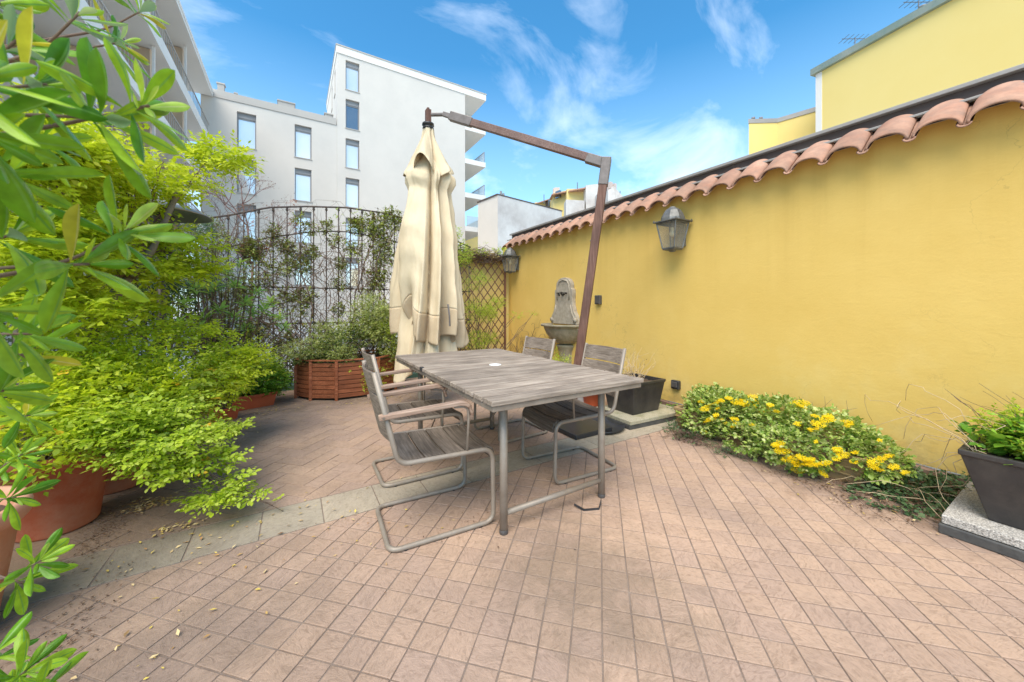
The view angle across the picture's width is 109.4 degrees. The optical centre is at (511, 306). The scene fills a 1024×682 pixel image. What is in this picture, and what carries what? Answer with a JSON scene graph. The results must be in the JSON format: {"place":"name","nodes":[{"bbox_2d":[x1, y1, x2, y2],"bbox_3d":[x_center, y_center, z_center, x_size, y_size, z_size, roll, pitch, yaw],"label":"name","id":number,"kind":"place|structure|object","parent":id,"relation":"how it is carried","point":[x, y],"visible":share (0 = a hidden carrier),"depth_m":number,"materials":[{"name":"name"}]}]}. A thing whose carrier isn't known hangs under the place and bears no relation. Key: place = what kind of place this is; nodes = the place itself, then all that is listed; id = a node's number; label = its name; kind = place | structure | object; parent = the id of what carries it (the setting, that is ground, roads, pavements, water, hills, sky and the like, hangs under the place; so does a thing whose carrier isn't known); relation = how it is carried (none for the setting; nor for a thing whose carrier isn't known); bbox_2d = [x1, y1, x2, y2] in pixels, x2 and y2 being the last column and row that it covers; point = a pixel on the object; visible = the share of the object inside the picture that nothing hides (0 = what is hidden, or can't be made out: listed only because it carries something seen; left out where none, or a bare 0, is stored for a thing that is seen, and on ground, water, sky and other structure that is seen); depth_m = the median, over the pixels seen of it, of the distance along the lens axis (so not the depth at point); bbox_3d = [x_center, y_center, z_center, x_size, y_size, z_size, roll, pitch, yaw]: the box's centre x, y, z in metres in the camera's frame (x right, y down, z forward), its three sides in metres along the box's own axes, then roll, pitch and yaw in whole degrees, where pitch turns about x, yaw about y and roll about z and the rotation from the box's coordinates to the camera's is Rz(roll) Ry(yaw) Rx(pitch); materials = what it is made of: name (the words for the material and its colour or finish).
{"place":"outdoors","nodes":[
{"label":"outdoors","id":0,"kind":"place"},
{"bbox_2d":[3,377,607,572],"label":"patio floor","id":1,"kind":"structure","parent":0,"point":[278,434],"depth_m":2.78,"materials":[{"name":"pink tile"}]},
{"bbox_2d":[0,81,264,446],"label":"tree","id":2,"kind":"object","parent":1,"relation":"on","point":[79,297],"visible":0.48,"depth_m":2.43,"materials":[{"name":"green plant"}]},
{"bbox_2d":[0,302,281,496],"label":"potted shrub","id":3,"kind":"object","parent":1,"relation":"on","point":[122,370],"visible":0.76,"depth_m":2.31,"materials":[{"name":"green plant"}]},
{"bbox_2d":[0,376,283,542],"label":"potted shrub","id":4,"kind":"object","parent":1,"relation":"on","point":[71,502],"visible":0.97,"depth_m":1.93,"materials":[{"name":"green plant"}]},
{"bbox_2d":[83,247,207,383],"bbox_3d":[-3.618,0.215,3.535,0.640,1.980,1.065,0,0,26],"label":"background shrub","id":5,"kind":"object","parent":1,"relation":"on","point":[172,298],"visible":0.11,"depth_m":3.71,"materials":[{"name":"green plant"}]},
{"bbox_2d":[116,200,212,446],"bbox_3d":[-3.066,0.150,3.172,0.690,2.100,0.690,0,0,-31],"label":"patio heater","id":6,"kind":"object","parent":1,"relation":"on","point":[190,216],"visible":0.25,"depth_m":3.19,"materials":[{"name":"metal"}]},
{"bbox_2d":[138,219,232,372],"bbox_3d":[-3.674,0.068,4.074,0.560,2.273,0.899,0,0,22],"label":"background shrub","id":7,"kind":"object","parent":1,"relation":"on","point":[206,297],"visible":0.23,"depth_m":4.24,"materials":[{"name":"green plant"}]},
{"bbox_2d":[151,211,273,363],"bbox_3d":[-3.795,0.003,4.601,0.624,2.408,1.326,0,0,37],"label":"background shrub","id":8,"kind":"object","parent":1,"relation":"on","point":[222,295],"visible":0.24,"depth_m":4.68,"materials":[{"name":"green plant"}]},
{"bbox_2d":[208,404,240,421],"bbox_3d":[-3.052,1.135,3.834,0.208,0.130,0.228,0,0,29],"label":"planter","id":9,"kind":"object","parent":1,"relation":"on","point":[231,413],"visible":0.43,"depth_m":3.81,"materials":[{"name":"brown ceramic"}]},
{"bbox_2d":[154,257,293,409],"bbox_3d":[-2.828,0.348,3.672,1.108,1.726,0.623,0,0,-31],"label":"lance leaf shrub","id":10,"kind":"object","parent":9,"relation":"in","point":[246,299],"visible":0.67,"depth_m":3.76,"materials":[{"name":"green plant"}]},
{"bbox_2d":[191,351,293,410],"bbox_3d":[-3.186,0.852,4.284,0.776,0.696,1.076,0,0,41],"label":"orange planter","id":11,"kind":"object","parent":1,"relation":"on","point":[266,393],"visible":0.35,"depth_m":4.31,"materials":[{"name":"plastic"}]},
{"bbox_2d":[274,291,404,400],"bbox_3d":[-2.285,0.480,5.044,1.740,1.440,1.068,0,0,-31],"label":"hexagonal planter","id":12,"kind":"object","parent":1,"relation":"on","point":[331,370],"visible":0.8,"depth_m":4.78,"materials":[{"name":"wood"}]},
{"bbox_2d":[361,348,463,487],"bbox_3d":[-0.750,0.756,2.691,0.665,0.888,0.496,0,0,-30],"label":"garden armchair","id":13,"kind":"object","parent":1,"relation":"on","point":[371,361],"visible":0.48,"depth_m":2.56,"materials":[{"name":"grey wood"}]},
{"bbox_2d":[4,393,938,679],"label":"fallen leaves","id":14,"kind":"object","parent":1,"relation":"on","point":[150,503],"visible":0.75,"depth_m":2.00,"materials":[{"name":"brown plant"}]},
{"bbox_2d":[458,248,536,349],"bbox_3d":[-0.251,0.107,6.144,1.706,2.197,0.710,0,0,-31],"label":"feathery shrub","id":15,"kind":"object","parent":1,"relation":"on","point":[478,343],"visible":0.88,"depth_m":5.98,"materials":[{"name":"green plant"}]},
{"bbox_2d":[389,107,611,439],"bbox_3d":[-0.191,-0.602,4.182,2.671,3.597,1.160,0,0,23],"label":"cantilever umbrella","id":16,"kind":"object","parent":1,"relation":"on","point":[426,311],"visible":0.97,"depth_m":4.12,"materials":[{"name":"fabric"}]},
{"bbox_2d":[473,336,555,442],"bbox_3d":[0.031,0.756,3.491,0.665,0.888,0.496,0,0,-34],"label":"garden armchair","id":17,"kind":"object","parent":1,"relation":"on","point":[541,343],"visible":0.2,"depth_m":3.58,"materials":[{"name":"grey wood"}]},
{"bbox_2d":[541,277,579,363],"bbox_3d":[0.700,0.372,5.680,0.410,1.655,0.874,0,0,-31],"label":"wall fountain","id":18,"kind":"object","parent":1,"relation":"on","point":[565,312],"depth_m":5.64,"materials":[{"name":"stone"}]},
{"bbox_2d":[552,347,571,363],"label":"pillar weeds","id":19,"kind":"object","parent":1,"relation":"on","point":[560,359],"visible":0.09,"depth_m":5.10,"materials":[{"name":"green plant"}]},
{"bbox_2d":[583,395,597,406],"bbox_3d":[0.949,0.919,4.432,0.560,0.559,0.582,0,0,30],"label":"terracotta pot","id":20,"kind":"object","parent":1,"relation":"on","point":[592,400],"depth_m":4.32,"materials":[{"name":"orange ceramic"}]},
{"bbox_2d":[591,417,624,434],"bbox_3d":[0.871,1.182,3.587,0.480,0.036,0.480,0,0,-31],"label":"plant saucer","id":21,"kind":"object","parent":1,"relation":"on","point":[616,428],"visible":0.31,"depth_m":3.57,"materials":[{"name":"black plastic"}]},
{"bbox_2d":[605,404,676,429],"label":"paving slab","id":22,"kind":"structure","parent":1,"relation":"on","point":[663,413],"depth_m":3.70,"materials":[{"name":"stone"}]},
{"bbox_2d":[605,349,665,414],"bbox_3d":[1.279,0.786,3.947,0.614,0.657,0.483,0,0,-31],"label":"square planter","id":23,"kind":"object","parent":22,"relation":"on","point":[645,396],"visible":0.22,"depth_m":3.80,"materials":[{"name":"plastic"}]},
{"bbox_2d":[51,308,959,474],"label":"ground","id":24,"kind":"structure","parent":0,"point":[293,331],"depth_m":13.70,"materials":[{"name":"soil"}]},
{"bbox_2d":[0,0,212,344],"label":"balcony building","id":25,"kind":"structure","parent":24,"relation":"on","point":[174,47],"depth_m":14.19,"materials":[{"name":"white paint"}]},
{"bbox_2d":[11,206,470,390],"bbox_3d":[-3.126,-0.151,5.297,5.524,2.783,0.180,0,0,-31],"label":"iron fence","id":26,"kind":"object","parent":24,"relation":"on","point":[414,374],"visible":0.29,"depth_m":5.33,"materials":[{"name":"black metal"}]},
{"bbox_2d":[185,199,487,382],"bbox_3d":[-2.322,0.010,5.750,4.368,3.364,0.338,0,0,-31],"label":"climbing vine","id":27,"kind":"object","parent":26,"relation":"attached to","point":[251,244],"visible":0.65,"depth_m":5.32,"materials":[{"name":"green plant"}]},
{"bbox_2d":[458,254,505,350],"bbox_3d":[-0.609,0.110,6.831,1.135,2.180,0.040,0,0,-31],"label":"wooden trellis","id":28,"kind":"object","parent":26,"relation":"attached to","point":[504,311],"visible":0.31,"depth_m":6.97,"materials":[{"name":"brown wood"}]},
{"bbox_2d":[458,242,507,266],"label":"dry vine","id":29,"kind":"object","parent":28,"relation":"on","point":[482,254],"visible":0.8,"depth_m":6.80,"materials":[{"name":"green plant"}]},
{"bbox_2d":[164,159,322,321],"bbox_3d":[-5.156,-0.911,7.162,2.619,4.223,1.727,0,0,-15],"label":"bare tree","id":30,"kind":"object","parent":24,"relation":"on","point":[243,202],"visible":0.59,"depth_m":7.32,"materials":[{"name":"brown plant"}]},
{"bbox_2d":[201,81,336,323],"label":"apartment wing","id":31,"kind":"structure","parent":24,"relation":"on","point":[294,147],"depth_m":24.61,"materials":[{"name":"white paint"}]},
{"bbox_2d":[236,204,255,239],"bbox_3d":[-17.377,-5.496,23.764,1.100,2.292,0.310,0,0,-31],"label":"window","id":32,"kind":"structure","parent":31,"relation":"in","point":[253,216],"depth_m":23.90,"materials":[{"name":"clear glass"}]},
{"bbox_2d":[236,112,256,149],"bbox_3d":[-17.377,-11.446,23.764,1.100,2.292,0.310,0,0,-31],"label":"window","id":33,"kind":"structure","parent":31,"relation":"in","point":[246,124],"depth_m":23.83,"materials":[{"name":"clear glass"}]},
{"bbox_2d":[236,159,256,195],"bbox_3d":[-17.377,-8.446,23.764,1.100,2.292,0.310,0,0,-31],"label":"window","id":34,"kind":"structure","parent":31,"relation":"in","point":[245,190],"depth_m":23.83,"materials":[{"name":"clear glass"}]},
{"bbox_2d":[237,254,255,284],"bbox_3d":[-17.377,-2.546,23.764,1.100,2.292,0.310,0,0,-31],"label":"window","id":35,"kind":"structure","parent":31,"relation":"in","point":[238,254],"depth_m":23.83,"materials":[{"name":"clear glass"}]},
{"bbox_2d":[294,253,310,285],"bbox_3d":[-14.638,-2.546,25.418,1.100,2.292,0.310,0,0,-31],"label":"window","id":36,"kind":"structure","parent":31,"relation":"in","point":[307,284],"depth_m":25.51,"materials":[{"name":"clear glass"}]},
{"bbox_2d":[294,125,311,159],"bbox_3d":[-14.638,-11.446,25.418,1.100,2.292,0.310,0,0,-31],"label":"window","id":37,"kind":"structure","parent":31,"relation":"in","point":[302,134],"depth_m":25.51,"materials":[{"name":"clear glass"}]},
{"bbox_2d":[294,168,311,202],"bbox_3d":[-14.638,-8.446,25.418,1.100,2.292,0.310,0,0,-31],"label":"window","id":38,"kind":"structure","parent":31,"relation":"in","point":[302,177],"depth_m":25.51,"materials":[{"name":"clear glass"}]},
{"bbox_2d":[295,211,311,244],"bbox_3d":[-14.638,-5.496,25.418,1.100,2.292,0.310,0,0,-31],"label":"window","id":39,"kind":"structure","parent":31,"relation":"in","point":[308,214],"depth_m":25.54,"materials":[{"name":"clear glass"}]},
{"bbox_2d":[326,43,486,321],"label":"apartment tower","id":40,"kind":"structure","parent":24,"relation":"on","point":[376,107],"depth_m":28.21,"materials":[{"name":"white paint"}]},
{"bbox_2d":[345,218,358,247],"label":"window","id":41,"kind":"structure","parent":40,"relation":"in","point":[354,237],"depth_m":27.06,"materials":[{"name":"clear glass"}]},
{"bbox_2d":[345,258,358,286],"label":"window","id":42,"kind":"structure","parent":40,"relation":"in","point":[355,263],"depth_m":27.17,"materials":[{"name":"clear glass"}]},
{"bbox_2d":[345,61,359,93],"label":"window","id":43,"kind":"structure","parent":40,"relation":"in","point":[352,70],"depth_m":27.14,"materials":[{"name":"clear glass"}]},
{"bbox_2d":[345,100,359,131],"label":"window","id":44,"kind":"structure","parent":40,"relation":"in","point":[352,108],"depth_m":27.14,"materials":[{"name":"blue glass"}]},
{"bbox_2d":[345,139,359,169],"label":"window","id":45,"kind":"structure","parent":40,"relation":"in","point":[352,147],"depth_m":27.14,"materials":[{"name":"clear glass"}]},
{"bbox_2d":[345,178,359,208],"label":"window","id":46,"kind":"structure","parent":40,"relation":"in","point":[352,185],"depth_m":27.14,"materials":[{"name":"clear glass"}]},
{"bbox_2d":[465,236,477,252],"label":"yellow house","id":47,"kind":"structure","parent":24,"relation":"on","point":[472,243],"depth_m":43.91,"materials":[{"name":"paint"}]},
{"bbox_2d":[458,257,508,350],"bbox_3d":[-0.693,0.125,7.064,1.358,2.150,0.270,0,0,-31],"label":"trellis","id":48,"kind":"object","parent":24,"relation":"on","point":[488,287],"depth_m":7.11,"materials":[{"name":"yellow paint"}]},
{"bbox_2d":[477,191,562,254],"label":"concrete house","id":49,"kind":"structure","parent":24,"relation":"on","point":[501,216],"depth_m":27.69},
{"bbox_2d":[535,182,620,216],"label":"old house","id":50,"kind":"structure","parent":24,"relation":"on","point":[569,201],"depth_m":39.27,"materials":[{"name":"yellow paint"}]},
{"bbox_2d":[555,190,560,198],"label":"window","id":51,"kind":"structure","parent":50,"relation":"in","point":[558,196],"depth_m":41.18,"materials":[{"name":"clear glass"}]},
{"bbox_2d":[605,182,622,201],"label":"stained gable","id":52,"kind":"structure","parent":50,"relation":"attached to","point":[612,193],"depth_m":34.97,"materials":[{"name":"paint"}]},
{"bbox_2d":[502,63,1023,490],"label":"garden wall","id":53,"kind":"structure","parent":24,"relation":"on","point":[860,262],"depth_m":2.89,"materials":[{"name":"yellow paint"}]},
{"bbox_2d":[500,248,519,273],"bbox_3d":[-0.024,-0.874,6.971,0.317,0.498,0.290,0,0,-31],"label":"wall lantern","id":54,"kind":"object","parent":53,"relation":"attached to","point":[510,253],"depth_m":6.93,"materials":[{"name":"metal"}]},
{"bbox_2d":[510,321,549,352],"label":"wall creeper","id":55,"kind":"object","parent":53,"relation":"attached to","point":[522,339],"depth_m":6.89,"materials":[{"name":"plant"}]},
{"bbox_2d":[595,295,601,303],"bbox_3d":[1.222,-0.090,5.154,0.058,0.130,0.100,0,0,-31],"label":"switch box","id":56,"kind":"object","parent":53,"relation":"attached to","point":[598,299],"visible":1,"depth_m":5.12,"materials":[{"name":"grey plastic"}]},
{"bbox_2d":[653,206,692,251],"bbox_3d":[1.775,-0.844,3.993,0.317,0.498,0.290,0,0,-31],"label":"wall lantern","id":57,"kind":"object","parent":53,"relation":"attached to","point":[674,220],"depth_m":3.96,"materials":[{"name":"metal"}]},
{"bbox_2d":[671,380,680,389],"bbox_3d":[1.850,0.890,4.108,0.066,0.100,0.100,0,0,-31],"label":"wall socket","id":58,"kind":"object","parent":53,"relation":"attached to","point":[676,384],"depth_m":4.08,"materials":[{"name":"black plastic"}]},
{"bbox_2d":[748,107,815,153],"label":"yellow house","id":59,"kind":"structure","parent":24,"relation":"on","point":[765,133],"depth_m":11.55,"materials":[{"name":"paint"}]},
{"bbox_2d":[810,0,1023,131],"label":"yellow block","id":60,"kind":"structure","parent":24,"relation":"on","point":[931,47],"depth_m":8.04,"materials":[{"name":"paint"}]},
{"bbox_2d":[0,427,1023,681],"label":"patio floor","id":61,"kind":"structure","parent":0,"point":[248,659],"depth_m":1.50,"materials":[{"name":"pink tile"}]},
{"bbox_2d":[0,393,77,618],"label":"potted shrub","id":62,"kind":"object","parent":61,"relation":"on","point":[18,501],"visible":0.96,"depth_m":1.01,"materials":[{"name":"green plant"}]},
{"bbox_2d":[0,611,88,681],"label":"spoon shrub","id":63,"kind":"object","parent":61,"relation":"on","point":[44,668],"visible":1,"depth_m":0.83,"materials":[{"name":"green plant"}]},
{"bbox_2d":[362,360,495,552],"bbox_3d":[-0.489,0.756,2.055,0.665,0.888,0.496,0,0,-28],"label":"garden armchair","id":64,"kind":"object","parent":61,"relation":"on","point":[450,441],"visible":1,"depth_m":1.96,"materials":[{"name":"grey wood"}]},
{"bbox_2d":[1,389,945,681],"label":"leaf crumbs","id":65,"kind":"object","parent":61,"relation":"on","point":[473,521],"visible":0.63,"depth_m":1.86,"materials":[{"name":"brown plant"}]},
{"bbox_2d":[395,348,643,535],"bbox_3d":[-0.126,0.819,2.756,1.066,0.762,1.868,0,0,-31],"label":"dining table","id":66,"kind":"object","parent":61,"relation":"on","point":[495,380],"visible":0.92,"depth_m":2.23,"materials":[{"name":"grey wood"}]},
{"bbox_2d":[521,343,626,483],"bbox_3d":[0.470,0.756,2.763,0.665,0.888,0.496,0,0,-27],"label":"garden armchair","id":67,"kind":"object","parent":61,"relation":"on","point":[547,416],"visible":0.66,"depth_m":2.73,"materials":[{"name":"grey wood"}]},
{"bbox_2d":[574,500,600,510],"bbox_3d":[0.459,1.186,2.154,0.176,0.028,0.056,0,0,-11],"label":"black strap","id":68,"kind":"object","parent":61,"relation":"on","point":[587,509],"visible":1,"depth_m":2.13,"materials":[{"name":"plastic"}]},
{"bbox_2d":[644,405,767,469],"bbox_3d":[1.527,1.157,3.372,0.764,0.158,1.482,0,0,4],"label":"creeping thyme","id":69,"kind":"object","parent":61,"relation":"on","point":[683,433],"visible":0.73,"depth_m":3.24,"materials":[{"name":"green plant"}]},
{"bbox_2d":[673,382,771,445],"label":"yellow-flowering shrub","id":70,"kind":"object","parent":61,"relation":"on","point":[708,414],"visible":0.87,"depth_m":3.26,"materials":[{"name":"plant"}]},
{"bbox_2d":[720,391,918,486],"bbox_3d":[2.247,0.958,2.739,0.850,0.507,1.120,0,0,-31],"label":"yellow-flowering shrub","id":71,"kind":"object","parent":61,"relation":"on","point":[813,448],"visible":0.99,"depth_m":2.56,"materials":[{"name":"plant"}]},
{"bbox_2d":[815,464,973,532],"bbox_3d":[2.621,1.145,2.092,0.912,0.226,1.374,0,0,-31],"label":"creeping plant","id":72,"kind":"object","parent":61,"relation":"on","point":[925,485],"visible":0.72,"depth_m":2.25,"materials":[{"name":"green plant"}]},
{"bbox_2d":[938,481,1023,561],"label":"granite slab","id":73,"kind":"structure","parent":61,"relation":"on","point":[965,518],"depth_m":1.84,"materials":[{"name":"stone"}]},
{"bbox_2d":[865,383,1023,529],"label":"long planter","id":74,"kind":"object","parent":73,"relation":"on","point":[992,456],"visible":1,"depth_m":1.86,"materials":[{"name":"plastic"}]},
{"bbox_2d":[0,389,1023,681],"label":"patio base","id":75,"kind":"object","parent":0,"point":[636,669],"depth_m":1.51,"materials":[{"name":"concrete"}]},
{"bbox_2d":[0,270,177,450],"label":"background shrub","id":76,"kind":"object","parent":75,"relation":"on","point":[9,340],"visible":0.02,"depth_m":3.13,"materials":[{"name":"green plant"}]},
{"bbox_2d":[0,420,677,611],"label":"patio band","id":77,"kind":"object","parent":75,"relation":"on","point":[286,519],"visible":0.61,"depth_m":1.98,"materials":[{"name":"grey tile"}]},
{"bbox_2d":[170,0,931,306],"label":"sky","id":78,"kind":"structure","parent":0,"point":[666,90],"materials":[{"name":"blue"}]},
{"bbox_3d":[-1.098,0.988,-0.020,0.516,0.420,0.516,0,0,-31],"label":"shrub tub","id":79,"kind":"object","parent":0,"visible":0},
{"bbox_2d":[0,0,194,422],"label":"spoon leaf shrub","id":80,"kind":"object","parent":79,"relation":"in","point":[26,141],"visible":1,"depth_m":0.45,"materials":[{"name":"green plant"}]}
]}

